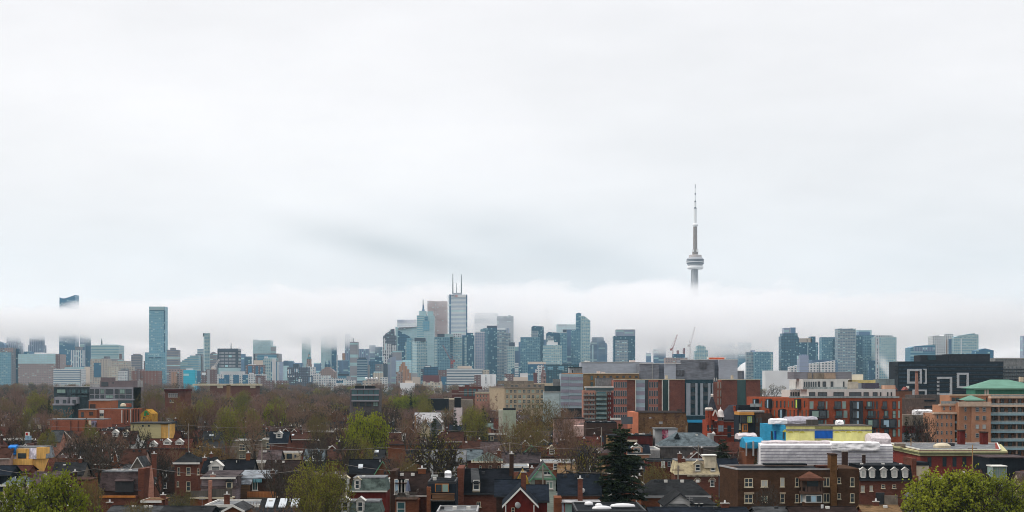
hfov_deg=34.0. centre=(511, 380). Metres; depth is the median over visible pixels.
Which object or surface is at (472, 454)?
house
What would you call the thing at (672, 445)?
house
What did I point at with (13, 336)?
office tower
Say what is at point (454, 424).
conifer
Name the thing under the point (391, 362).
office tower
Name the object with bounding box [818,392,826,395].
window
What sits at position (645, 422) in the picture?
old brick hall
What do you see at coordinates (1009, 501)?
leafy tree
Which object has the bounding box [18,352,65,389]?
hospital block
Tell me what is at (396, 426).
terrace house
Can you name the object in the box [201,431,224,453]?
house
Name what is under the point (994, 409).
orange apartments
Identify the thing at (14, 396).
bare tree
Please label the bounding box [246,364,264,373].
apartment block
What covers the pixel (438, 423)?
house
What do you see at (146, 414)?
mural house
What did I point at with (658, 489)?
house
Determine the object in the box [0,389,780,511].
ground
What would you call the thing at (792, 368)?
apartment block
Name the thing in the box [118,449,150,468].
house
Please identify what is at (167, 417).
bare tree
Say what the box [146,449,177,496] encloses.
bare tree
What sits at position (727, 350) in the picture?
office tower
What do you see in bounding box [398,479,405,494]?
window
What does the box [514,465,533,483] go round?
terrace house
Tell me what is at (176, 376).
apartment block
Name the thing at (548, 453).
house
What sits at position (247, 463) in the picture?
house
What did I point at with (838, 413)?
window
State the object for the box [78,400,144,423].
brick school complex
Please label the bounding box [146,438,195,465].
house
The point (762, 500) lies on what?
bare tree
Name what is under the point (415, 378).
office block
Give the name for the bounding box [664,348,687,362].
unfinished building
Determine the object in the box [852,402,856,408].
window
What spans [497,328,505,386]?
apartment tower
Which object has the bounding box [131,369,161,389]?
apartment block
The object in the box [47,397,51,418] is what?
conifer
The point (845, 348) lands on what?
apartment tower
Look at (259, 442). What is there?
house
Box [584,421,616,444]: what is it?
dark workshop
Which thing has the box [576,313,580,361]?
office tower
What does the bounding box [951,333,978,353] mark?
apartment tower
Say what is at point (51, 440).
budding tree
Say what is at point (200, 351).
office tower
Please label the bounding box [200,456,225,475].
house
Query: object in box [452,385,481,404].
arched brick factory
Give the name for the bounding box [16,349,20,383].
office block
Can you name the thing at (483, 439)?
conifer
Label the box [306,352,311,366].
clock tower
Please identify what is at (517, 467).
house
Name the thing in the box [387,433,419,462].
house
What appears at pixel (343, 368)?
office block
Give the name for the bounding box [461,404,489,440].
budding tree
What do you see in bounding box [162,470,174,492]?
terrace house
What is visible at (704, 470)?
house
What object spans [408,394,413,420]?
conifer
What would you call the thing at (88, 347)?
office tower
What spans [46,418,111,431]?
long brick shed
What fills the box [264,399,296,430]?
bare tree
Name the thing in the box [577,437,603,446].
terrace house
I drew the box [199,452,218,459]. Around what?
terrace house
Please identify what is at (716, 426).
brick hall
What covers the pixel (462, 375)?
office block
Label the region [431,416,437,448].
conifer
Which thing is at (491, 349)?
apartment tower
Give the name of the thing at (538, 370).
apartment block
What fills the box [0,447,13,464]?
house
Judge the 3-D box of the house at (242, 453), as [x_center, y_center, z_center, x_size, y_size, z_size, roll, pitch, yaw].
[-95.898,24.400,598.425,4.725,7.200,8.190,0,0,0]
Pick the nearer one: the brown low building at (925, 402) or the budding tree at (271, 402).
the brown low building at (925, 402)
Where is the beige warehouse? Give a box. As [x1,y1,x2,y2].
[489,378,552,415]
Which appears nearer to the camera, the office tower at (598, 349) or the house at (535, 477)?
the house at (535, 477)
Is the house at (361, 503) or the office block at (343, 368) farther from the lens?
the office block at (343, 368)
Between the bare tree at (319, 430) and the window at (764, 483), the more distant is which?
the bare tree at (319, 430)
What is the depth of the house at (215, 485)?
334.19 m
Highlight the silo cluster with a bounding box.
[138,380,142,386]
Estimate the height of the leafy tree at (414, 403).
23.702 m
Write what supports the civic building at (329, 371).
on the ground
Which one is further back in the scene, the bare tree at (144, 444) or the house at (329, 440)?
the house at (329, 440)
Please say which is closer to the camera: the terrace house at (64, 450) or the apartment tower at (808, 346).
the terrace house at (64, 450)
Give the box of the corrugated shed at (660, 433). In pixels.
[652,427,677,446]
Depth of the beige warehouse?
1225.00 m
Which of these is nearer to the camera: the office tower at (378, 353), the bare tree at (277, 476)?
the bare tree at (277, 476)
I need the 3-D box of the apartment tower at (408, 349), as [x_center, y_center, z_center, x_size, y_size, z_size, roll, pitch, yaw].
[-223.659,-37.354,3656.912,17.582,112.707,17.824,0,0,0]
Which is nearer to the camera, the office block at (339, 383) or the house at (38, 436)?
the house at (38, 436)
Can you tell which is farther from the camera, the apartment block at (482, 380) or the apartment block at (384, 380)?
the apartment block at (384, 380)
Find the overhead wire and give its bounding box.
[147,467,296,475]
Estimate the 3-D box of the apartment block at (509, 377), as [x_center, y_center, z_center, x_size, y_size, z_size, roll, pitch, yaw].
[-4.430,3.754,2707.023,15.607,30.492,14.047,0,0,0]
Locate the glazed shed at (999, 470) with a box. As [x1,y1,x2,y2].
[986,465,1006,497]
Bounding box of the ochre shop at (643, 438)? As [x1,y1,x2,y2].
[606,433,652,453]
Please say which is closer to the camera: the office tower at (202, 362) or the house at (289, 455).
the house at (289, 455)
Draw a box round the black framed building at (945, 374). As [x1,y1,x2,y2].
[889,354,1002,394]
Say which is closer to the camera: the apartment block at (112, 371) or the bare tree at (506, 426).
the bare tree at (506, 426)
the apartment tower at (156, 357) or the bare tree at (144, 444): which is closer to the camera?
the bare tree at (144, 444)
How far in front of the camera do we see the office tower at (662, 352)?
4370.00 m
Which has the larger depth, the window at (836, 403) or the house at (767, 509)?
the window at (836, 403)
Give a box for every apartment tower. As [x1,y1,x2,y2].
[145,307,167,385]
[203,333,209,370]
[263,356,271,379]
[271,358,278,386]
[357,357,367,385]
[383,329,396,363]
[405,338,413,359]
[412,338,426,384]
[434,334,452,369]
[450,334,461,368]
[462,333,473,368]
[474,332,484,373]
[485,326,496,382]
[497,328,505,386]
[504,342,514,373]
[506,328,509,345]
[520,337,539,372]
[531,326,543,361]
[543,340,561,363]
[546,332,559,344]
[560,330,566,362]
[581,316,589,361]
[613,330,634,361]
[694,345,707,359]
[745,350,754,378]
[753,352,772,388]
[779,327,798,370]
[799,336,817,359]
[819,337,834,359]
[835,328,855,373]
[856,330,871,334]
[856,332,874,388]
[868,361,874,388]
[871,335,896,388]
[905,345,934,360]
[928,334,953,354]
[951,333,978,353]
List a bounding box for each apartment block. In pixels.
[53,367,85,385]
[108,367,117,380]
[118,371,127,380]
[121,367,134,380]
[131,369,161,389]
[169,369,185,388]
[201,371,205,390]
[206,367,216,389]
[217,371,266,383]
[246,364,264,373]
[255,376,265,388]
[266,380,274,391]
[276,380,288,391]
[287,364,312,390]
[310,367,315,384]
[315,373,320,387]
[320,375,330,387]
[330,378,345,390]
[337,376,355,391]
[380,377,387,391]
[396,372,401,384]
[438,370,446,390]
[474,374,495,388]
[504,374,513,384]
[533,373,536,382]
[535,365,542,382]
[546,363,578,382]
[719,453,858,508]
[788,365,796,389]
[809,362,818,371]
[819,361,834,371]
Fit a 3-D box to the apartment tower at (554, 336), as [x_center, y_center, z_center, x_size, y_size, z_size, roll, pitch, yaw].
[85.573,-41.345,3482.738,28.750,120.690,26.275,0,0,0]
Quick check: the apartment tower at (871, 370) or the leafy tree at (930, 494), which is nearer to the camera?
the leafy tree at (930, 494)
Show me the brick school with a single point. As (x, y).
(184, 394)
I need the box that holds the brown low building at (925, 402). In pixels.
[902,395,939,413]
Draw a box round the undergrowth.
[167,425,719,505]
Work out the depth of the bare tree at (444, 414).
818.85 m
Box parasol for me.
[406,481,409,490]
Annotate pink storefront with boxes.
[553,417,584,441]
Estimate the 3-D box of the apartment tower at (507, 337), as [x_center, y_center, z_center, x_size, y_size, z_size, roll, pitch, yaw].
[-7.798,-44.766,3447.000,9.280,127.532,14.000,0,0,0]
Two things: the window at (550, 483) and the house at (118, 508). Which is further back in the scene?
the window at (550, 483)
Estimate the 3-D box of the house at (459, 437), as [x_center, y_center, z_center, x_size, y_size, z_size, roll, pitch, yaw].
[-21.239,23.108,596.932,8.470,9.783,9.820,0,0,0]
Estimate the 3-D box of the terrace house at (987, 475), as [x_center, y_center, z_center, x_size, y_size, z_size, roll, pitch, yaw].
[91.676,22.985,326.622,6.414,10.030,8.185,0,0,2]
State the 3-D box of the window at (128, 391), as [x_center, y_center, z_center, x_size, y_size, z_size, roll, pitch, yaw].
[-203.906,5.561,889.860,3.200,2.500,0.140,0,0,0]
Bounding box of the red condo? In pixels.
[747,372,901,442]
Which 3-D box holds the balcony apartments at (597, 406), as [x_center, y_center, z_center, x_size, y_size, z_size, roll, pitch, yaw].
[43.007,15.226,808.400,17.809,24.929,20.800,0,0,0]
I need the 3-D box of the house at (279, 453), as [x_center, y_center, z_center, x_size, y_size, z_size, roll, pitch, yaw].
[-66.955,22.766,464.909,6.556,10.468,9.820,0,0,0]
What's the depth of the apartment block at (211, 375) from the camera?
2900.00 m
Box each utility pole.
[257,444,266,469]
[537,465,548,483]
[968,445,976,468]
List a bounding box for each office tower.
[0,341,6,347]
[6,326,22,353]
[21,329,24,351]
[28,326,45,352]
[59,295,78,364]
[80,331,85,365]
[86,334,90,366]
[131,354,142,370]
[167,348,179,383]
[180,355,200,370]
[195,354,203,370]
[197,349,203,353]
[210,352,216,368]
[217,346,240,373]
[241,354,245,370]
[244,356,251,373]
[253,340,272,353]
[271,346,275,353]
[279,362,282,379]
[302,337,310,366]
[321,336,331,368]
[331,336,336,371]
[345,334,349,359]
[350,338,358,383]
[359,349,369,364]
[369,345,375,360]
[375,347,382,360]
[387,356,395,389]
[392,351,401,359]
[395,327,416,359]
[397,320,416,327]
[417,302,434,366]
[427,301,447,336]
[448,274,466,336]
[475,313,497,332]
[497,315,513,341]
[515,347,518,361]
[541,308,551,339]
[556,324,575,332]
[567,330,579,363]
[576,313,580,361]
[590,337,606,361]
[646,353,650,361]
[653,349,658,362]
[658,345,665,362]
[719,342,734,358]
[735,347,737,358]
[738,342,750,366]
[1020,336,1023,357]
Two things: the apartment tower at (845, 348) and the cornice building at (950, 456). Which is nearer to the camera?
the cornice building at (950, 456)
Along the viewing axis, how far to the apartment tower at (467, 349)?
3360.00 m
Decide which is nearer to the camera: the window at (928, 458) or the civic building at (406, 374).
the window at (928, 458)
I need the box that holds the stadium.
[738,362,744,378]
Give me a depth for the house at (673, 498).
268.00 m
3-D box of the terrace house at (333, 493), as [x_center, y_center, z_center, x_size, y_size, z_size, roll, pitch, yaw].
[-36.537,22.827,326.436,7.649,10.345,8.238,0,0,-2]
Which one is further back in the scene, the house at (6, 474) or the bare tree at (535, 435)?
the bare tree at (535, 435)
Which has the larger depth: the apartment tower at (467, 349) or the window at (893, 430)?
the apartment tower at (467, 349)
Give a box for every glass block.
[350,384,381,421]
[543,373,582,419]
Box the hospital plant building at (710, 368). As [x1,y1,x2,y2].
[579,357,743,379]
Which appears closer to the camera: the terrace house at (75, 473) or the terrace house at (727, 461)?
the terrace house at (75, 473)
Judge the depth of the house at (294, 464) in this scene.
392.82 m
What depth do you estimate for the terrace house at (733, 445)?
511.61 m
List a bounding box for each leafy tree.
[0,462,102,511]
[258,401,287,425]
[336,407,393,450]
[384,395,408,409]
[399,393,421,422]
[895,462,995,511]
[942,469,1023,511]
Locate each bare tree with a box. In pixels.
[0,411,29,444]
[8,384,27,413]
[13,412,39,443]
[31,409,59,438]
[43,407,62,421]
[50,450,78,465]
[54,429,94,452]
[61,430,130,497]
[63,433,106,474]
[77,477,107,511]
[92,431,128,448]
[118,425,155,454]
[122,495,152,511]
[134,385,166,420]
[142,397,170,421]
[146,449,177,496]
[149,443,182,469]
[161,412,176,423]
[166,395,199,441]
[170,488,197,505]
[179,437,230,459]
[184,401,216,448]
[198,402,220,429]
[215,443,238,459]
[232,412,270,459]
[246,393,269,424]
[248,502,269,511]
[257,453,295,497]
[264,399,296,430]
[273,503,303,511]
[295,431,330,470]
[298,408,317,428]
[305,412,334,446]
[309,419,333,448]
[326,404,364,447]
[333,434,366,492]
[361,409,379,419]
[374,401,405,438]
[380,449,419,475]
[395,415,421,450]
[398,458,418,470]
[399,407,418,424]
[405,430,473,476]
[438,407,452,428]
[476,399,497,421]
[476,443,505,467]
[493,416,533,451]
[498,418,560,458]
[515,412,555,442]
[518,398,567,432]
[548,426,584,463]
[551,405,575,437]
[551,420,583,458]
[560,439,607,495]
[562,409,579,416]
[640,458,673,484]
[731,449,741,464]
[750,481,785,506]
[905,403,922,413]
[905,410,939,442]
[1007,472,1023,496]
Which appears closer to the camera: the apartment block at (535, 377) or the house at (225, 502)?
the house at (225, 502)
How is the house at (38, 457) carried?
on the ground
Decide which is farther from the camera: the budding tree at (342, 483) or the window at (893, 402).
the window at (893, 402)
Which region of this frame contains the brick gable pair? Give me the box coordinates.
[895,386,911,397]
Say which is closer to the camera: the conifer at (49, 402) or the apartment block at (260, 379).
the conifer at (49, 402)
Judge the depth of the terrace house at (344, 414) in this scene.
986.19 m
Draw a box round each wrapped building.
[183,368,196,390]
[735,416,893,464]
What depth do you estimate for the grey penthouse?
884.00 m
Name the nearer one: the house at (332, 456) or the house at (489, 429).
the house at (332, 456)
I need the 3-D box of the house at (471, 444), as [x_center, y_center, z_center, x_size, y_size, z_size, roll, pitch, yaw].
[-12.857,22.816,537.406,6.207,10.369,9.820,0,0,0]
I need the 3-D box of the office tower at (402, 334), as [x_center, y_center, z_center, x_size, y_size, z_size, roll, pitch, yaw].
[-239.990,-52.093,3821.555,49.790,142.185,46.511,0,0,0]
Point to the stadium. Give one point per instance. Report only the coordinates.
(741, 367)
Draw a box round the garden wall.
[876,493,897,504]
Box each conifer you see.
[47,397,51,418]
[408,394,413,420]
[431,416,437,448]
[451,408,458,431]
[479,406,488,441]
[591,428,652,508]
[614,423,627,472]
[713,439,731,457]
[904,417,910,442]
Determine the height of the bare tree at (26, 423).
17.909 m
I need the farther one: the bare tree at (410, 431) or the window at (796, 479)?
the bare tree at (410, 431)
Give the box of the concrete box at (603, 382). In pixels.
[595,378,613,391]
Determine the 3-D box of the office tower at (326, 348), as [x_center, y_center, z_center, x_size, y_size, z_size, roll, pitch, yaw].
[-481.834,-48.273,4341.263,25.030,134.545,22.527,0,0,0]
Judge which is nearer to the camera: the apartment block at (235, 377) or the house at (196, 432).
the house at (196, 432)
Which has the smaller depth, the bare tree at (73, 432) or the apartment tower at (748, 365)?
the bare tree at (73, 432)
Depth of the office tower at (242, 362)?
4380.00 m
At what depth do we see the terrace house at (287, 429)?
668.60 m
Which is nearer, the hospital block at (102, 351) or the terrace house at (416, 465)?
the terrace house at (416, 465)
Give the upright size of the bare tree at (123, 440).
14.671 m
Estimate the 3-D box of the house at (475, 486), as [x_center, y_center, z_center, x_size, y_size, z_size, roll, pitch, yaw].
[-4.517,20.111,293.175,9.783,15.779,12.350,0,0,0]
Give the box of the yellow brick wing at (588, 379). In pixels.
[583,371,638,389]
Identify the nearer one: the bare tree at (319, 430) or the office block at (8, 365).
the bare tree at (319, 430)
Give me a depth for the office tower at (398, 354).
3450.00 m
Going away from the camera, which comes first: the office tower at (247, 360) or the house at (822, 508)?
the house at (822, 508)
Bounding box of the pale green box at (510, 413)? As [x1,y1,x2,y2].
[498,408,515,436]
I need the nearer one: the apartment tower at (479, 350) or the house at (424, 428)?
the house at (424, 428)
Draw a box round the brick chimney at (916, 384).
[915,371,918,394]
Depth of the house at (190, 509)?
265.39 m
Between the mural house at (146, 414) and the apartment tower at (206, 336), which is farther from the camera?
the apartment tower at (206, 336)
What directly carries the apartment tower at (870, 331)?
on the ground
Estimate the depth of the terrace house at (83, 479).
360.16 m
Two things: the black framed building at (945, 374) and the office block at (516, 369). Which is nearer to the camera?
the black framed building at (945, 374)
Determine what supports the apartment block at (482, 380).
on the ground
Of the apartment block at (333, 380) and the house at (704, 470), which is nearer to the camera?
the house at (704, 470)
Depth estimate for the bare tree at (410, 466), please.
362.01 m
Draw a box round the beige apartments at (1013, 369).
[990,358,1023,382]
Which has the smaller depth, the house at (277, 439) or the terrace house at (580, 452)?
the terrace house at (580, 452)
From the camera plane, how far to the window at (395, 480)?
276.92 m
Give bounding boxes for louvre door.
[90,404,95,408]
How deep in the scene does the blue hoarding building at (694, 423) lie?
640.00 m
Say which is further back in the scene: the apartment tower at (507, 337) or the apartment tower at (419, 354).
the apartment tower at (507, 337)
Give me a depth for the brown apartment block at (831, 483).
319.00 m
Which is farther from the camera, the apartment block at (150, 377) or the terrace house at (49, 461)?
the apartment block at (150, 377)
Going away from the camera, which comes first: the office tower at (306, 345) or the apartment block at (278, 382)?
the apartment block at (278, 382)
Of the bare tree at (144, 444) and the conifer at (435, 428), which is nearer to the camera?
the conifer at (435, 428)
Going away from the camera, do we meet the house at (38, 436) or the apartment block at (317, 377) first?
the house at (38, 436)
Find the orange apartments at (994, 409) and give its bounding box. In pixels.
[923,377,1023,455]
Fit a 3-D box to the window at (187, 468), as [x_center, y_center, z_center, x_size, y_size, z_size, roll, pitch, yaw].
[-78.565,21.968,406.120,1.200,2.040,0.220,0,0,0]
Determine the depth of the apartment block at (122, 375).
3300.00 m
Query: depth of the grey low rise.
890.45 m
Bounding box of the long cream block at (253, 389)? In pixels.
[193,384,261,406]
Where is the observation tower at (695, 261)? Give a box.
[686,184,703,359]
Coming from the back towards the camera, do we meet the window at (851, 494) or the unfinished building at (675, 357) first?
the unfinished building at (675, 357)
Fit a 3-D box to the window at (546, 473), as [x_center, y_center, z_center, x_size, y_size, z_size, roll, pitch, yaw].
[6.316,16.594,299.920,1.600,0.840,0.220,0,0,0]
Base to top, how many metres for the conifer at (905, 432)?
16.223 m
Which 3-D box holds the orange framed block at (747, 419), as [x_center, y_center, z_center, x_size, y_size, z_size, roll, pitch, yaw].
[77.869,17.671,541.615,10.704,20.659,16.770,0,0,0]
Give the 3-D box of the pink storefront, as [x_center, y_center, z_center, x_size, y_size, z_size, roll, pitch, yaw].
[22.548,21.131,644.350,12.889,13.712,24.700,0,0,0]
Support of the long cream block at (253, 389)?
on the ground
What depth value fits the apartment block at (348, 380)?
2700.00 m
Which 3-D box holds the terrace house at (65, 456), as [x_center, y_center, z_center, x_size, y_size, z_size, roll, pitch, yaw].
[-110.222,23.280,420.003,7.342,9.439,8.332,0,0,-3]
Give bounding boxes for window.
[57,389,65,392]
[106,389,112,393]
[126,389,131,393]
[186,467,190,475]
[186,482,189,491]
[239,444,245,450]
[252,480,257,490]
[394,479,400,494]
[397,502,404,511]
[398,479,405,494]
[401,479,408,493]
[544,471,551,475]
[546,481,553,489]
[564,503,571,511]
[744,478,752,487]
[744,494,752,503]
[760,480,767,487]
[780,478,784,486]
[780,494,784,502]
[795,478,798,486]
[795,494,798,502]
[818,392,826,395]
[818,401,824,405]
[823,478,829,486]
[823,493,829,502]
[833,392,843,395]
[834,401,840,405]
[836,411,842,415]
[842,401,845,408]
[849,392,860,395]
[850,478,854,486]
[850,493,854,502]
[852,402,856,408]
[852,411,856,417]
[868,411,873,415]
[892,401,895,408]
[892,429,895,436]
[927,457,930,466]
[943,457,946,466]
[953,457,956,466]
[962,457,965,466]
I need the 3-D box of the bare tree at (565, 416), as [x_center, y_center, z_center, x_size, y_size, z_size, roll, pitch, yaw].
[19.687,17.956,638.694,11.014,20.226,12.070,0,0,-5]
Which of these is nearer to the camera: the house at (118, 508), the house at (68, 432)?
the house at (118, 508)
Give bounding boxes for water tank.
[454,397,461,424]
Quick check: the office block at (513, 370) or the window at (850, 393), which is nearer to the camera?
the window at (850, 393)
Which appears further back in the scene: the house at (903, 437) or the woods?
the woods
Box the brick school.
[164,389,191,416]
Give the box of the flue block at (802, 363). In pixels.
[797,355,808,389]
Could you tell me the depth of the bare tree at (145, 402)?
799.11 m
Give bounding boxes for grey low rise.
[52,377,143,417]
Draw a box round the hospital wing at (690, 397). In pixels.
[612,375,759,432]
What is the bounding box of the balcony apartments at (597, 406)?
[582,387,620,420]
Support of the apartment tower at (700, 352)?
on the ground
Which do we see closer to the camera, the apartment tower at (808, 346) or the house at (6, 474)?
the house at (6, 474)
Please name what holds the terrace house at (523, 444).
on the ground
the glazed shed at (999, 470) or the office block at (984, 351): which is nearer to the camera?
the glazed shed at (999, 470)
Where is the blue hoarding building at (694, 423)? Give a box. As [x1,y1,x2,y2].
[686,415,704,432]
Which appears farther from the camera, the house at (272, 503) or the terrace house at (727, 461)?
the terrace house at (727, 461)
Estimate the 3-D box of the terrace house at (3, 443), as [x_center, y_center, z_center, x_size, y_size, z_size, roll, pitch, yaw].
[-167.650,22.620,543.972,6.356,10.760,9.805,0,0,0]
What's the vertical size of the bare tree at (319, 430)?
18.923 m
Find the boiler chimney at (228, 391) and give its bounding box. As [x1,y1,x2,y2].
[227,385,229,402]
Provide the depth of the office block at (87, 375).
3400.00 m
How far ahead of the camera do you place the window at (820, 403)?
519.89 m
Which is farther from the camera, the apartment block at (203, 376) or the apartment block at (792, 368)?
the apartment block at (203, 376)
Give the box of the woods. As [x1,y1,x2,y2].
[0,382,880,433]
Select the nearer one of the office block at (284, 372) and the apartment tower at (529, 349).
the apartment tower at (529, 349)
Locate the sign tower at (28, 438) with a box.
[25,432,31,443]
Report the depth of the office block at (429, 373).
2601.20 m
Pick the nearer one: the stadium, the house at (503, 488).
the house at (503, 488)
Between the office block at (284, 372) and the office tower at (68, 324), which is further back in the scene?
the office tower at (68, 324)
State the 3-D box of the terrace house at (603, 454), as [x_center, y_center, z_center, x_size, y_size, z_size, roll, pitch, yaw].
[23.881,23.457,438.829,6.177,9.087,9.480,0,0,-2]
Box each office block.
[0,348,16,385]
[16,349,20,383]
[70,347,84,366]
[84,367,89,385]
[90,356,110,383]
[111,359,130,370]
[197,371,200,390]
[218,368,239,373]
[219,379,225,383]
[253,354,281,363]
[254,360,262,364]
[283,361,294,366]
[283,366,288,379]
[314,363,321,372]
[336,381,344,388]
[338,360,349,377]
[363,380,381,386]
[369,361,382,377]
[373,372,382,379]
[375,364,382,371]
[383,364,387,376]
[396,360,411,372]
[400,381,414,395]
[411,373,419,385]
[421,365,439,382]
[447,366,488,392]
[511,368,521,376]
[513,373,527,380]
[515,362,518,376]
[528,362,545,377]
[762,371,789,395]
[809,360,833,362]
[834,360,837,371]
[972,348,993,357]
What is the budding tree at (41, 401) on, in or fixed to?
on the ground
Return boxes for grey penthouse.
[568,367,581,372]
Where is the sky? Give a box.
[0,0,1023,370]
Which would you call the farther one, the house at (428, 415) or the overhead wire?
the house at (428, 415)
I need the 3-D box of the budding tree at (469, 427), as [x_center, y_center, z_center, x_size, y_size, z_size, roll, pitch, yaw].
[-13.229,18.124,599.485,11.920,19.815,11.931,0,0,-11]
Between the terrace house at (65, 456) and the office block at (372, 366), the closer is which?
the terrace house at (65, 456)
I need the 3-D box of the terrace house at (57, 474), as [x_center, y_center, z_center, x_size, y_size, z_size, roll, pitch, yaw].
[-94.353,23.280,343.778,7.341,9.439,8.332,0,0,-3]
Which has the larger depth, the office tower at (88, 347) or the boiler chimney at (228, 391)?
the office tower at (88, 347)
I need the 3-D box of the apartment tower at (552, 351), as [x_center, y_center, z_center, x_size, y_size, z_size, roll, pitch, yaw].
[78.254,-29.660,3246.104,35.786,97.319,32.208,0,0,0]
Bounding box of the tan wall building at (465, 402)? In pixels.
[449,398,472,413]
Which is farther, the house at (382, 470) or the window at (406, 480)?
the house at (382, 470)
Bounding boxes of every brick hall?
[627,411,687,434]
[702,394,736,444]
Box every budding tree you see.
[25,388,49,417]
[37,429,58,450]
[79,425,101,443]
[193,394,214,423]
[210,408,244,454]
[231,400,261,438]
[233,391,254,412]
[269,395,287,412]
[283,455,346,511]
[295,457,357,511]
[341,432,377,470]
[417,393,430,411]
[417,399,435,411]
[458,404,490,440]
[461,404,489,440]
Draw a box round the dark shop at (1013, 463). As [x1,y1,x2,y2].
[973,455,1023,480]
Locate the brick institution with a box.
[475,389,489,414]
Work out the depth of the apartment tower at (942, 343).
3270.00 m
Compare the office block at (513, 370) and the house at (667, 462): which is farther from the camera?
the office block at (513, 370)
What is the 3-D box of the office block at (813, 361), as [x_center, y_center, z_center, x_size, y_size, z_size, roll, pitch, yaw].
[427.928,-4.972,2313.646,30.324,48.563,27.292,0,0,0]
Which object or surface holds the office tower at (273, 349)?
on the ground
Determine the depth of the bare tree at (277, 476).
331.65 m
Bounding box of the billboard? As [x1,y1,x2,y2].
[621,417,632,423]
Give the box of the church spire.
[541,363,545,382]
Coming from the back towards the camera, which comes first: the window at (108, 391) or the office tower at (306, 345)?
the office tower at (306, 345)
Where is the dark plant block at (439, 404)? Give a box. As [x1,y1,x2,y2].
[428,398,448,410]
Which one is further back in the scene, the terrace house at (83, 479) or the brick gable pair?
the brick gable pair
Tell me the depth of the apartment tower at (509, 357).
3250.00 m
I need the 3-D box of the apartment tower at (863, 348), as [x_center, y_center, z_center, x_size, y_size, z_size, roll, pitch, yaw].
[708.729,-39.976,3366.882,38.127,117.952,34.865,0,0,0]
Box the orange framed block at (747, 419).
[734,404,771,441]
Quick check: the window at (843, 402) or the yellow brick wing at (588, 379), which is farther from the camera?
the yellow brick wing at (588, 379)
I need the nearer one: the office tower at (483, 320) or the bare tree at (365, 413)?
the bare tree at (365, 413)
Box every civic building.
[319,367,336,377]
[399,362,410,382]
[422,381,441,393]
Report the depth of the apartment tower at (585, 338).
3600.00 m
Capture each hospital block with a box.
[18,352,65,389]
[91,338,123,358]
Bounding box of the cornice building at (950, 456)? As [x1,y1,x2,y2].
[891,430,1007,477]
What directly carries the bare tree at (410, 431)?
on the ground
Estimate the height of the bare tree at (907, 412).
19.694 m
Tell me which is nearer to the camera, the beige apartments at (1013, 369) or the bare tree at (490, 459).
the bare tree at (490, 459)
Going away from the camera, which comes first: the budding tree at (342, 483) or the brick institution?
the budding tree at (342, 483)
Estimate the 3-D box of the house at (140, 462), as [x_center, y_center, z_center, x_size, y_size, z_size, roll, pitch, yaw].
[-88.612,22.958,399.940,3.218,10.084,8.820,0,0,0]
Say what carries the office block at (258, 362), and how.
on the ground
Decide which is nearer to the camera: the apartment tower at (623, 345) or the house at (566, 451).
the house at (566, 451)
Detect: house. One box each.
[0,426,10,438]
[0,434,8,446]
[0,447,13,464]
[0,465,22,495]
[0,476,31,497]
[3,438,32,445]
[8,445,54,470]
[17,465,38,478]
[23,439,36,445]
[28,418,41,428]
[28,429,50,445]
[32,471,71,496]
[44,454,83,470]
[48,430,66,457]
[50,469,85,511]
[52,456,91,476]
[56,447,73,457]
[58,455,89,463]
[65,430,77,443]
[77,477,98,510]
[89,448,112,476]
[97,429,140,448]
[99,451,156,511]
[101,425,121,430]
[106,500,169,511]
[111,447,123,468]
[112,421,130,426]
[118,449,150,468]
[122,464,151,468]
[130,422,176,438]
[130,455,148,468]
[140,492,169,504]
[141,409,157,421]
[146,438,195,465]
[147,465,162,496]
[159,496,221,511]
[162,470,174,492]
[172,417,194,434]
[173,431,182,437]
[173,451,201,495]
[187,429,236,452]
[190,470,243,505]
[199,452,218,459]
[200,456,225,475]
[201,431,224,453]
[205,491,261,511]
[221,500,253,511]
[224,451,258,469]
[228,430,267,456]
[235,439,251,458]
[240,469,279,498]
[256,460,265,469]
[257,450,284,459]
[258,498,302,511]
[262,438,269,449]
[264,460,307,497]
[269,431,291,450]
[270,426,288,430]
[283,425,291,431]
[283,451,302,459]
[290,429,317,450]
[292,425,301,431]
[303,448,327,474]
[303,476,345,511]
[312,471,346,495]
[319,430,334,447]
[321,421,337,429]
[326,449,365,470]
[328,441,340,448]
[336,496,384,511]
[341,410,349,420]
[341,475,389,511]
[347,459,394,497]
[365,449,386,458]
[374,458,390,477]
[387,422,400,431]
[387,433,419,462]
[390,466,430,511]
[406,458,423,470]
[414,412,451,431]
[419,421,430,436]
[424,449,466,476]
[427,470,457,511]
[430,417,441,434]
[436,505,478,511]
[440,432,464,448]
[449,425,466,440]
[457,451,513,511]
[462,438,481,448]
[466,427,490,440]
[467,449,482,467]
[471,452,502,467]
[480,442,521,454]
[485,423,493,432]
[488,433,503,441]
[493,419,497,432]
[494,479,520,511]
[496,448,540,471]
[501,464,528,471]
[502,472,538,511]
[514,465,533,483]
[516,466,528,483]
[517,415,529,422]
[522,437,531,450]
[526,484,549,511]
[528,460,556,511]
[537,440,559,458]
[540,459,575,475]
[554,473,601,511]
[556,444,576,458]
[556,460,604,475]
[572,501,646,511]
[576,432,599,441]
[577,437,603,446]
[577,446,589,461]
[587,447,613,456]
[592,453,611,479]
[610,473,640,501]
[611,454,644,480]
[626,443,650,457]
[631,467,643,485]
[637,479,710,506]
[644,458,672,483]
[645,496,748,511]
[649,446,659,457]
[655,432,718,457]
[658,489,716,506]
[670,451,719,502]
[686,446,702,457]
[716,458,738,472]
[718,442,739,455]
[748,506,787,511]
[785,505,857,511]
[842,451,928,511]
[856,498,901,511]
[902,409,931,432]
[902,433,919,442]
[903,478,941,511]
[919,433,931,442]
[951,469,982,477]
[978,473,998,511]
[1009,471,1023,509]

